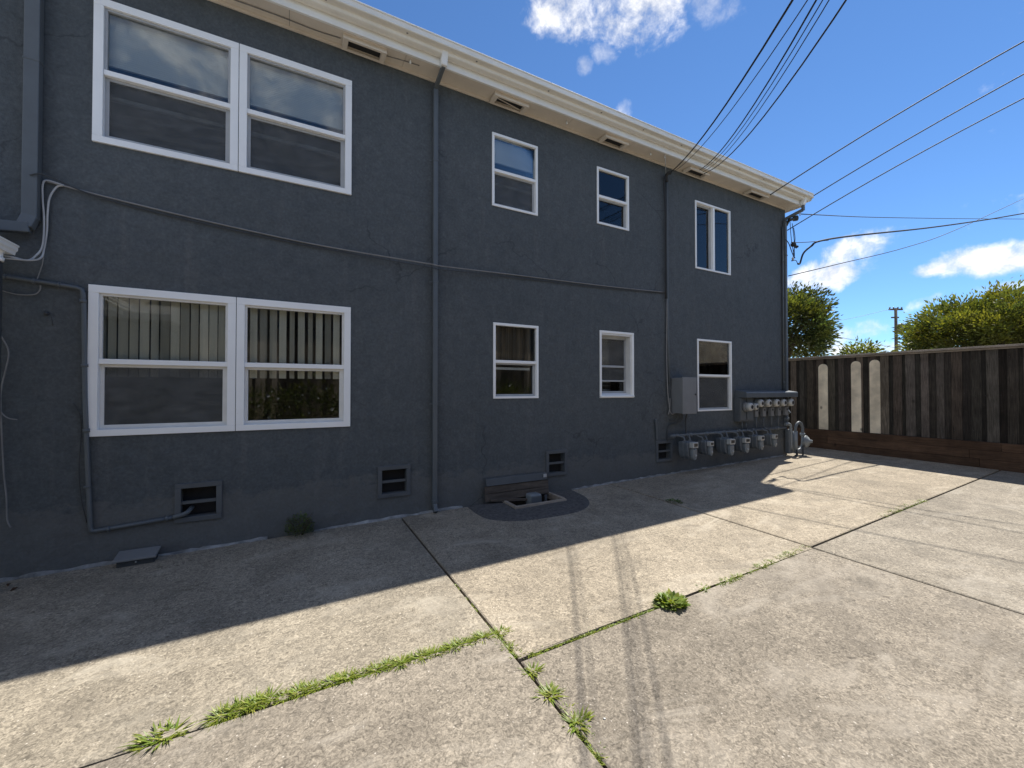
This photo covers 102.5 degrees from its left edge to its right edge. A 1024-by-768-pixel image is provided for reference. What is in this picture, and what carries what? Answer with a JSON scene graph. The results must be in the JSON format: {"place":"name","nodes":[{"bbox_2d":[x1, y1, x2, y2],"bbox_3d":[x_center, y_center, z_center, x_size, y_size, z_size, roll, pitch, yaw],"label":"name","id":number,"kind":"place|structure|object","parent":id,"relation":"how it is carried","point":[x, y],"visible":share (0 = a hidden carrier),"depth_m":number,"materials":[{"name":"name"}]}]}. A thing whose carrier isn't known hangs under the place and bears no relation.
{"place":"outdoors","nodes":[
{"label":"outdoors","id":0,"kind":"place"},
{"bbox_2d":[0,446,1023,767],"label":"concrete yard","id":1,"kind":"structure","parent":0,"point":[860,630],"depth_m":2.73,"materials":[{"name":"grey concrete"}]},
{"bbox_2d":[112,546,160,567],"bbox_3d":[-3.549,1.645,3.893,0.310,0.117,0.175,0,-1,-28],"label":"utility box","id":2,"kind":"object","parent":1,"relation":"on","point":[126,558],"visible":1,"depth_m":3.87,"materials":[{"name":"metal"}]},
{"bbox_2d":[119,714,195,753],"bbox_3d":[-1.691,1.679,1.972,0.308,0.053,0.267,0,-1,-28],"label":"weed tuft","id":3,"kind":"object","parent":1,"relation":"on","point":[143,739],"visible":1,"depth_m":1.96,"materials":[{"name":"green plant"}]},
{"bbox_2d":[283,511,314,537],"bbox_3d":[-2.358,1.558,4.565,0.309,0.270,0.305,0,-1,24],"label":"weed shrub","id":4,"kind":"object","parent":1,"relation":"on","point":[305,525],"visible":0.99,"depth_m":4.56,"materials":[{"name":"green plant"}]},
{"bbox_2d":[0,0,813,581],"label":"apartment building","id":5,"kind":"structure","parent":1,"relation":"on","point":[244,388],"depth_m":5.01,"materials":[{"name":"paint"}]},
{"bbox_2d":[0,337,10,527],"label":"thin wire","id":6,"kind":"object","parent":5,"relation":"attached to","point":[9,525],"visible":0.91,"depth_m":3.56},
{"bbox_2d":[0,236,19,408],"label":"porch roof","id":7,"kind":"structure","parent":5,"relation":"attached to","point":[7,247],"depth_m":3.39,"materials":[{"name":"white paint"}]},
{"bbox_2d":[2,285,40,294],"bbox_3d":[-4.377,-0.833,3.586,0.375,0.103,0.010,0,-1,-28],"label":"thin wire","id":8,"kind":"object","parent":5,"relation":"attached to","point":[25,294],"visible":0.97,"depth_m":3.63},
{"bbox_2d":[3,180,62,258],"bbox_3d":[-4.214,-1.449,3.571,0.098,0.785,0.435,0,-1,28],"label":"cable loop","id":9,"kind":"object","parent":5,"relation":"attached to","point":[43,210],"visible":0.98,"depth_m":3.67,"materials":[{"name":"grey plastic"}]},
{"bbox_2d":[5,185,62,260],"bbox_3d":[-4.204,-1.429,3.564,0.099,0.783,0.437,0,-1,31],"label":"cable loop","id":10,"kind":"object","parent":5,"relation":"attached to","point":[47,218],"visible":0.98,"depth_m":3.69,"materials":[{"name":"grey plastic"}]},
{"bbox_2d":[37,256,43,279],"bbox_3d":[-4.221,-1.036,3.672,0.049,0.249,0.008,0,-1,-28],"label":"thin wire","id":11,"kind":"object","parent":5,"relation":"attached to","point":[40,268],"visible":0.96,"depth_m":3.67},
{"bbox_2d":[43,311,52,325],"bbox_3d":[-4.175,-0.590,3.695,0.064,0.127,0.033,0,-1,-28],"label":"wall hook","id":12,"kind":"object","parent":5,"relation":"attached to","point":[46,313],"depth_m":3.69,"materials":[{"name":"metal"}]},
{"bbox_2d":[73,403,86,522],"bbox_3d":[-3.975,0.728,3.781,0.108,1.107,0.008,0,-1,-28],"label":"thin wire","id":13,"kind":"object","parent":5,"relation":"attached to","point":[79,461],"visible":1,"depth_m":3.78,"materials":[{"name":"rubber"}]},
{"bbox_2d":[3,274,193,532],"bbox_3d":[-3.917,0.212,3.844,1.517,2.347,0.129,0,-1,-28],"label":"conduit","id":14,"kind":"object","parent":5,"relation":"attached to","point":[84,366],"visible":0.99,"depth_m":3.79,"materials":[{"name":"metal"}]},
{"bbox_2d":[87,284,235,436],"bbox_3d":[-3.474,-0.229,4.154,1.147,1.448,0.167,0,-1,-28],"label":"window","id":15,"kind":"structure","parent":5,"relation":"in","point":[97,362],"depth_m":4.13,"materials":[{"name":"white plastic"}]},
{"bbox_2d":[92,0,238,171],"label":"window","id":16,"kind":"structure","parent":5,"relation":"in","point":[125,38],"depth_m":4.16,"materials":[{"name":"white plastic"}]},
{"bbox_2d":[234,0,340,38],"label":"soffit wire","id":17,"kind":"object","parent":5,"relation":"attached to","point":[287,19],"visible":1,"depth_m":4.53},
{"bbox_2d":[236,297,350,430],"bbox_3d":[-2.462,-0.222,4.697,1.137,1.448,0.165,0,-1,-28],"label":"window","id":18,"kind":"structure","parent":5,"relation":"in","point":[342,372],"depth_m":4.68,"materials":[{"name":"white plastic"}]},
{"bbox_2d":[238,44,351,194],"bbox_3d":[-2.457,-2.958,4.729,1.132,1.380,0.153,0,-1,-28],"label":"window","id":19,"kind":"structure","parent":5,"relation":"in","point":[267,81],"depth_m":4.72,"materials":[{"name":"white plastic"}]},
{"bbox_2d":[29,173,663,292],"bbox_3d":[-0.710,-1.658,5.521,8.008,0.349,0.104,0,-1,-28],"label":"facade cable","id":20,"kind":"object","parent":5,"relation":"attached to","point":[307,245],"visible":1,"depth_m":4.61,"materials":[{"name":"rubber"}]},
{"bbox_2d":[45,181,664,292],"bbox_3d":[-0.694,-1.669,5.533,7.932,0.282,0.100,0,-1,-28],"label":"facade cable","id":21,"kind":"object","parent":5,"relation":"attached to","point":[323,245],"visible":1,"depth_m":4.69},
{"bbox_2d":[386,55,418,65],"bbox_3d":[-1.354,-4.022,5.110,0.403,0.015,0.022,0,-1,-23],"label":"soffit wire","id":22,"kind":"object","parent":5,"relation":"attached to","point":[402,60],"visible":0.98,"depth_m":5.10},
{"bbox_2d":[492,132,537,215],"bbox_3d":[0.024,-3.057,6.061,0.760,1.054,0.135,0,-1,-28],"label":"window","id":23,"kind":"structure","parent":5,"relation":"in","point":[523,156],"depth_m":6.09,"materials":[{"name":"white plastic"}]},
{"bbox_2d":[493,322,538,398],"bbox_3d":[0.028,-0.332,6.051,0.750,1.084,0.178,0,-1,-28],"label":"window","id":24,"kind":"structure","parent":5,"relation":"in","point":[511,346],"depth_m":6.09,"materials":[{"name":"white plastic"}]},
{"bbox_2d":[597,166,628,230],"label":"window","id":25,"kind":"structure","parent":5,"relation":"in","point":[612,187],"depth_m":6.95,"materials":[{"name":"white plastic"}]},
{"bbox_2d":[599,330,634,397],"bbox_3d":[1.719,-0.323,6.981,0.750,1.110,0.245,0,-1,-28],"label":"window","id":26,"kind":"structure","parent":5,"relation":"in","point":[616,345],"depth_m":7.05,"materials":[{"name":"white plastic"}]},
{"bbox_2d":[655,419,657,439],"bbox_3d":[2.553,0.805,7.275,0.062,0.363,0.036,0,-1,-28],"label":"vent pipe","id":27,"kind":"object","parent":5,"relation":"attached to","point":[656,428],"visible":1,"depth_m":7.26,"materials":[{"name":"metal"}]},
{"bbox_2d":[663,156,671,383],"bbox_3d":[2.751,-1.981,7.310,0.139,3.960,0.401,-1,-1,40],"label":"service riser","id":28,"kind":"object","parent":5,"relation":"attached to","point":[666,180],"visible":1,"depth_m":7.43,"materials":[{"name":"metal"}]},
{"bbox_2d":[666,299,674,414],"bbox_3d":[2.912,-0.496,7.460,0.266,2.100,0.035,0,-1,-21],"label":"hanging cable","id":29,"kind":"object","parent":28,"relation":"hanging from","point":[666,359],"visible":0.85,"depth_m":7.42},
{"bbox_2d":[667,414,682,440],"bbox_3d":[2.957,0.778,7.468,0.350,0.502,0.052,0,-1,-16],"label":"box cable","id":30,"kind":"object","parent":5,"relation":"attached to","point":[673,424],"visible":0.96,"depth_m":7.43,"materials":[{"name":"metal"}]},
{"bbox_2d":[671,377,696,413],"bbox_3d":[3.129,0.209,7.466,0.372,0.656,0.271,0,-1,-28],"label":"electrical box","id":31,"kind":"object","parent":5,"relation":"attached to","point":[683,395],"visible":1,"depth_m":7.37,"materials":[{"name":"grey paint"}]},
{"bbox_2d":[685,414,687,433],"bbox_3d":[3.219,0.728,7.579,0.026,0.404,0.066,0,-1,-14],"label":"box cable","id":32,"kind":"object","parent":31,"relation":"attached to","point":[685,424],"visible":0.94,"depth_m":7.59,"materials":[{"name":"metal"}]},
{"bbox_2d":[682,377,696,413],"bbox_3d":[3.185,0.207,7.363,0.372,0.656,0.035,0,-1,-28],"label":"door","id":33,"kind":"structure","parent":31,"relation":"in","point":[689,384],"depth_m":7.35,"materials":[{"name":"grey paint"}]},
{"bbox_2d":[695,200,730,274],"bbox_3d":[3.959,-2.868,8.148,1.070,1.310,0.092,0,-1,-28],"label":"window","id":34,"kind":"structure","parent":5,"relation":"in","point":[712,223],"depth_m":8.15,"materials":[{"name":"white plastic"}]},
{"bbox_2d":[697,339,731,410],"bbox_3d":[3.984,-0.168,8.120,1.040,1.390,0.083,0,-1,-28],"label":"window","id":35,"kind":"structure","parent":5,"relation":"in","point":[714,357],"depth_m":8.16,"materials":[{"name":"white plastic"}]},
{"bbox_2d":[670,426,785,437],"bbox_3d":[4.416,0.947,8.230,3.620,0.065,0.131,0,-1,-28],"label":"gas manifold","id":36,"kind":"object","parent":5,"relation":"attached to","point":[723,432],"visible":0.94,"depth_m":8.09,"materials":[{"name":"metal"}]},
{"bbox_2d":[677,433,697,459],"bbox_3d":[3.180,1.125,7.385,0.303,0.459,0.297,0,-1,-32],"label":"gas meter","id":37,"kind":"object","parent":36,"relation":"attached to","point":[687,449],"visible":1,"depth_m":7.30,"materials":[{"name":"metal"}]},
{"bbox_2d":[697,435,713,455],"bbox_3d":[3.601,1.131,7.617,0.254,0.384,0.248,1,-1,-35],"label":"gas meter","id":38,"kind":"object","parent":36,"relation":"attached to","point":[705,447],"visible":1,"depth_m":7.55,"materials":[{"name":"metal"}]},
{"bbox_2d":[714,430,734,455],"bbox_3d":[4.112,1.131,7.885,0.303,0.459,0.297,0,-1,-28],"label":"gas meter","id":39,"kind":"object","parent":36,"relation":"attached to","point":[724,445],"visible":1,"depth_m":7.80,"materials":[{"name":"metal"}]},
{"bbox_2d":[733,430,749,452],"bbox_3d":[4.548,1.137,8.122,0.284,0.430,0.278,0,-1,-22],"label":"gas meter","id":40,"kind":"object","parent":36,"relation":"attached to","point":[741,444],"visible":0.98,"depth_m":8.04,"materials":[{"name":"metal"}]},
{"bbox_2d":[746,429,764,449],"bbox_3d":[4.968,1.122,8.349,0.276,0.417,0.270,1,-1,-34],"label":"gas meter","id":41,"kind":"object","parent":36,"relation":"attached to","point":[756,441],"visible":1,"depth_m":8.27,"materials":[{"name":"metal"}]},
{"bbox_2d":[762,429,777,446],"bbox_3d":[5.407,1.119,8.588,0.248,0.375,0.243,1,-1,-34],"label":"gas meter","id":42,"kind":"object","parent":36,"relation":"attached to","point":[770,439],"visible":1,"depth_m":8.52,"materials":[{"name":"metal"}]},
{"bbox_2d":[671,0,793,171],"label":"overhead wire","id":43,"kind":"object","parent":5,"relation":"attached to","point":[774,29],"visible":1,"depth_m":3.72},
{"bbox_2d":[675,0,807,170],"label":"overhead wire","id":44,"kind":"object","parent":5,"relation":"attached to","point":[754,77],"visible":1,"depth_m":3.53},
{"bbox_2d":[700,0,816,169],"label":"overhead wire","id":45,"kind":"object","parent":5,"relation":"attached to","point":[815,1],"visible":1,"depth_m":3.46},
{"bbox_2d":[701,0,822,170],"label":"overhead wire","id":46,"kind":"object","parent":5,"relation":"attached to","point":[774,79],"visible":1,"depth_m":3.42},
{"bbox_2d":[734,390,797,428],"bbox_3d":[5.409,0.533,8.701,1.890,0.794,0.245,0,-1,-28],"label":"meter panel","id":47,"kind":"object","parent":5,"relation":"attached to","point":[741,398],"visible":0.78,"depth_m":8.50,"materials":[{"name":"metal"}]},
{"bbox_2d":[740,398,745,419],"bbox_3d":[4.663,0.510,8.304,0.180,0.440,0.020,0,-1,-28],"label":"cabinet door","id":48,"kind":"structure","parent":47,"relation":"in","point":[742,413],"depth_m":8.28,"materials":[{"name":"metal"}]},
{"bbox_2d":[742,402,753,411],"bbox_3d":[4.757,0.459,8.257,0.194,0.192,0.152,1,-1,-28],"label":"electric meter","id":49,"kind":"object","parent":47,"relation":"attached to","point":[746,406],"visible":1,"depth_m":8.21,"materials":[{"name":"grey paint"}]},
{"bbox_2d":[747,398,752,419],"bbox_3d":[4.866,0.511,8.413,0.180,0.440,0.020,0,-1,-28],"label":"cabinet door","id":50,"kind":"structure","parent":47,"relation":"in","point":[750,400],"depth_m":8.41,"materials":[{"name":"metal"}]},
{"bbox_2d":[752,403,758,409],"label":"electric meter","id":51,"kind":"object","parent":47,"relation":"attached to","point":[756,406],"visible":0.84,"depth_m":8.33,"materials":[{"name":"grey paint"}]},
{"bbox_2d":[753,399,763,406],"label":"electric meter","id":52,"kind":"object","parent":47,"relation":"on","point":[760,402],"visible":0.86,"depth_m":8.44,"materials":[{"name":"grey paint"}]},
{"bbox_2d":[762,398,771,406],"bbox_3d":[5.356,0.399,8.621,0.190,0.188,0.149,11,-6,-28],"label":"electric meter","id":53,"kind":"object","parent":47,"relation":"on","point":[767,402],"visible":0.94,"depth_m":8.57,"materials":[{"name":"grey paint"}]},
{"bbox_2d":[770,398,779,406],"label":"electric meter","id":54,"kind":"object","parent":47,"relation":"on","point":[775,402],"visible":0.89,"depth_m":8.71,"materials":[{"name":"grey paint"}]},
{"bbox_2d":[778,398,786,406],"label":"electric meter","id":55,"kind":"object","parent":47,"relation":"on","point":[783,402],"visible":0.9,"depth_m":8.84,"materials":[{"name":"grey paint"}]},
{"bbox_2d":[785,398,794,406],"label":"electric meter","id":56,"kind":"object","parent":47,"relation":"attached to","point":[790,402],"visible":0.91,"depth_m":8.96,"materials":[{"name":"grey paint"}]},
{"bbox_2d":[703,0,828,171],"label":"overhead wire","id":57,"kind":"object","parent":5,"relation":"attached to","point":[779,79],"visible":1,"depth_m":3.37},
{"bbox_2d":[704,0,846,173],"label":"overhead wire","id":58,"kind":"object","parent":5,"relation":"attached to","point":[836,14],"visible":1,"depth_m":3.27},
{"bbox_2d":[782,227,788,426],"bbox_3d":[6.119,-1.288,9.219,0.149,4.480,0.092,0,-1,-6],"label":"corner conduit","id":59,"kind":"object","parent":5,"relation":"attached to","point":[786,416],"visible":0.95,"depth_m":9.19,"materials":[{"name":"metal"}]},
{"bbox_2d":[786,213,800,263],"bbox_3d":[6.318,-3.242,9.194,0.611,1.082,0.296,0,-1,-4],"label":"service bracket","id":60,"kind":"object","parent":5,"relation":"attached to","point":[794,218],"visible":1,"depth_m":9.17,"materials":[{"name":"metal"}]},
{"bbox_2d":[797,213,1023,264],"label":"overhead wire","id":61,"kind":"object","parent":60,"relation":"attached to","point":[809,247],"visible":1,"depth_m":11.20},
{"bbox_2d":[801,214,975,218],"bbox_3d":[23.180,-6.687,17.392,37.397,6.092,1.869,0,-1,-23],"label":"overhead wire","id":62,"kind":"object","parent":5,"relation":"attached to","point":[889,217],"visible":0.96,"depth_m":12.85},
{"bbox_2d":[770,41,1023,194],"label":"overhead wire","id":63,"kind":"object","parent":5,"relation":"attached to","point":[899,113],"visible":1,"depth_m":7.30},
{"bbox_2d":[787,98,1023,230],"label":"overhead wire","id":64,"kind":"object","parent":5,"relation":"attached to","point":[909,159],"visible":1,"depth_m":8.15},
{"bbox_2d":[788,198,1023,275],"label":"overhead wire","id":65,"kind":"object","parent":5,"relation":"attached to","point":[894,250],"visible":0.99,"depth_m":13.00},
{"bbox_2d":[814,74,1023,195],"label":"overhead wire","id":66,"kind":"object","parent":5,"relation":"attached to","point":[922,131],"visible":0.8,"depth_m":7.98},
{"bbox_2d":[489,625,514,639],"bbox_3d":[-0.078,1.667,2.767,0.198,0.042,0.171,0,-1,-28],"label":"weed tuft","id":67,"kind":"object","parent":1,"relation":"on","point":[504,634],"visible":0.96,"depth_m":2.78,"materials":[{"name":"green plant"}]},
{"bbox_2d":[468,490,588,520],"bbox_3d":[0.379,1.647,5.569,1.762,0.046,0.928,0,-1,-28],"label":"asphalt patch","id":68,"kind":"object","parent":1,"relation":"on","point":[574,502],"visible":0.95,"depth_m":5.38,"materials":[{"name":"grey asphalt"}]},
{"bbox_2d":[516,661,544,679],"bbox_3d":[0.124,1.671,2.401,0.178,0.041,0.171,0,-1,-28],"label":"weed tuft","id":69,"kind":"object","parent":1,"relation":"on","point":[532,667],"visible":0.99,"depth_m":2.40,"materials":[{"name":"green plant"}]},
{"bbox_2d":[501,492,566,508],"bbox_3d":[0.293,1.967,5.790,0.820,0.720,0.490,0,-1,-28],"label":"access well","id":70,"kind":"object","parent":1,"relation":"in","point":[552,497],"visible":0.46,"depth_m":5.74,"materials":[{"name":"grey concrete"}]},
{"bbox_2d":[490,498,526,501],"bbox_3d":[0.028,1.621,5.760,0.687,0.080,0.040,0,-1,-22],"label":"plank offcut","id":71,"kind":"object","parent":70,"relation":"on","point":[509,499],"visible":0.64,"depth_m":5.72,"materials":[{"name":"wood"}]},
{"bbox_2d":[484,472,548,501],"bbox_3d":[0.078,1.465,5.891,1.030,0.305,0.076,0,-1,-28],"label":"well hatch","id":72,"kind":"object","parent":70,"relation":"attached to","point":[519,485],"visible":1,"depth_m":5.86,"materials":[{"name":"wood"}]},
{"bbox_2d":[526,492,546,503],"bbox_3d":[0.375,1.890,5.864,0.332,0.675,0.180,0,-1,-28],"label":"pump motor","id":73,"kind":"object","parent":70,"relation":"in","point":[533,497],"visible":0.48,"depth_m":5.78,"materials":[{"name":"metal"}]},
{"bbox_2d":[530,680,567,705],"bbox_3d":[0.203,1.665,2.213,0.217,0.043,0.177,0,-1,6],"label":"weed tuft","id":74,"kind":"object","parent":1,"relation":"on","point":[551,688],"visible":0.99,"depth_m":2.23,"materials":[{"name":"green plant"}]},
{"bbox_2d":[558,704,595,735],"bbox_3d":[0.319,1.670,2.034,0.248,0.041,0.197,0,-1,-28],"label":"weed tuft","id":75,"kind":"object","parent":1,"relation":"on","point":[575,719],"visible":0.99,"depth_m":2.05,"materials":[{"name":"green plant"}]},
{"bbox_2d":[651,588,690,611],"bbox_3d":[1.211,1.636,3.117,0.365,0.089,0.265,0,-1,-28],"label":"weed clump","id":76,"kind":"object","parent":1,"relation":"on","point":[674,599],"visible":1,"depth_m":3.11,"materials":[{"name":"green plant"}]},
{"bbox_2d":[665,498,681,503],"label":"weed clump","id":77,"kind":"object","parent":1,"relation":"on","point":[674,501],"visible":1,"depth_m":5.74,"materials":[{"name":"green plant"}]},
{"bbox_2d":[695,583,710,591],"bbox_3d":[1.559,1.657,3.342,0.163,0.033,0.164,0,-1,-28],"label":"weed tuft","id":78,"kind":"object","parent":1,"relation":"on","point":[704,588],"visible":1,"depth_m":3.34,"materials":[{"name":"green plant"}]},
{"bbox_2d":[784,421,812,456],"bbox_3d":[6.329,1.212,9.138,0.631,0.772,0.225,0,-1,1],"label":"gas regulator","id":79,"kind":"object","parent":1,"relation":"on","point":[791,440],"visible":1,"depth_m":9.10,"materials":[{"name":"metal"}]},
{"bbox_2d":[197,499,926,765],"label":"grass","id":80,"kind":"structure","parent":0,"point":[246,703],"depth_m":2.38,"materials":[{"name":"green plant"}]},
{"bbox_2d":[357,0,1023,357],"label":"sky","id":81,"kind":"structure","parent":0,"point":[671,66],"materials":[{"name":"blue"}]},
{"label":"soil","id":82,"kind":"structure","parent":0,"visible":0},
{"bbox_2d":[787,343,1023,472],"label":"wooden fence","id":83,"kind":"object","parent":82,"relation":"on","point":[963,406],"visible":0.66,"depth_m":8.60,"materials":[{"name":"wood"}]},
{"label":"ground","id":84,"kind":"structure","parent":0,"visible":0},
{"bbox_2d":[787,281,843,357],"bbox_3d":[10.122,-0.937,15.582,3.910,6.020,4.029,-1,-1,38],"label":"tree","id":85,"kind":"object","parent":84,"relation":"on","point":[809,317],"visible":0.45,"depth_m":14.32,"materials":[{"name":"green plant"}]},
{"bbox_2d":[831,335,888,354],"bbox_3d":[18.582,-0.250,21.991,2.544,4.818,2.573,0,-1,-28],"label":"tree","id":86,"kind":"object","parent":84,"relation":"on","point":[870,348],"visible":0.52,"depth_m":21.66,"materials":[{"name":"green plant"}]},
{"bbox_2d":[889,307,903,349],"bbox_3d":[35.611,-2.397,38.064,1.267,9.499,0.506,0,-1,15],"label":"utility pole","id":87,"kind":"object","parent":84,"relation":"on","point":[895,317],"visible":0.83,"depth_m":38.02,"materials":[{"name":"brown wood"}]},
{"bbox_2d":[888,274,1023,351],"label":"tree","id":88,"kind":"object","parent":84,"relation":"on","point":[951,324],"visible":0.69,"depth_m":14.72,"materials":[{"name":"green plant"}]},
{"bbox_2d":[963,290,1023,346],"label":"tree","id":89,"kind":"object","parent":84,"relation":"on","point":[1005,331],"visible":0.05,"depth_m":15.16,"materials":[{"name":"green plant"}]}
]}

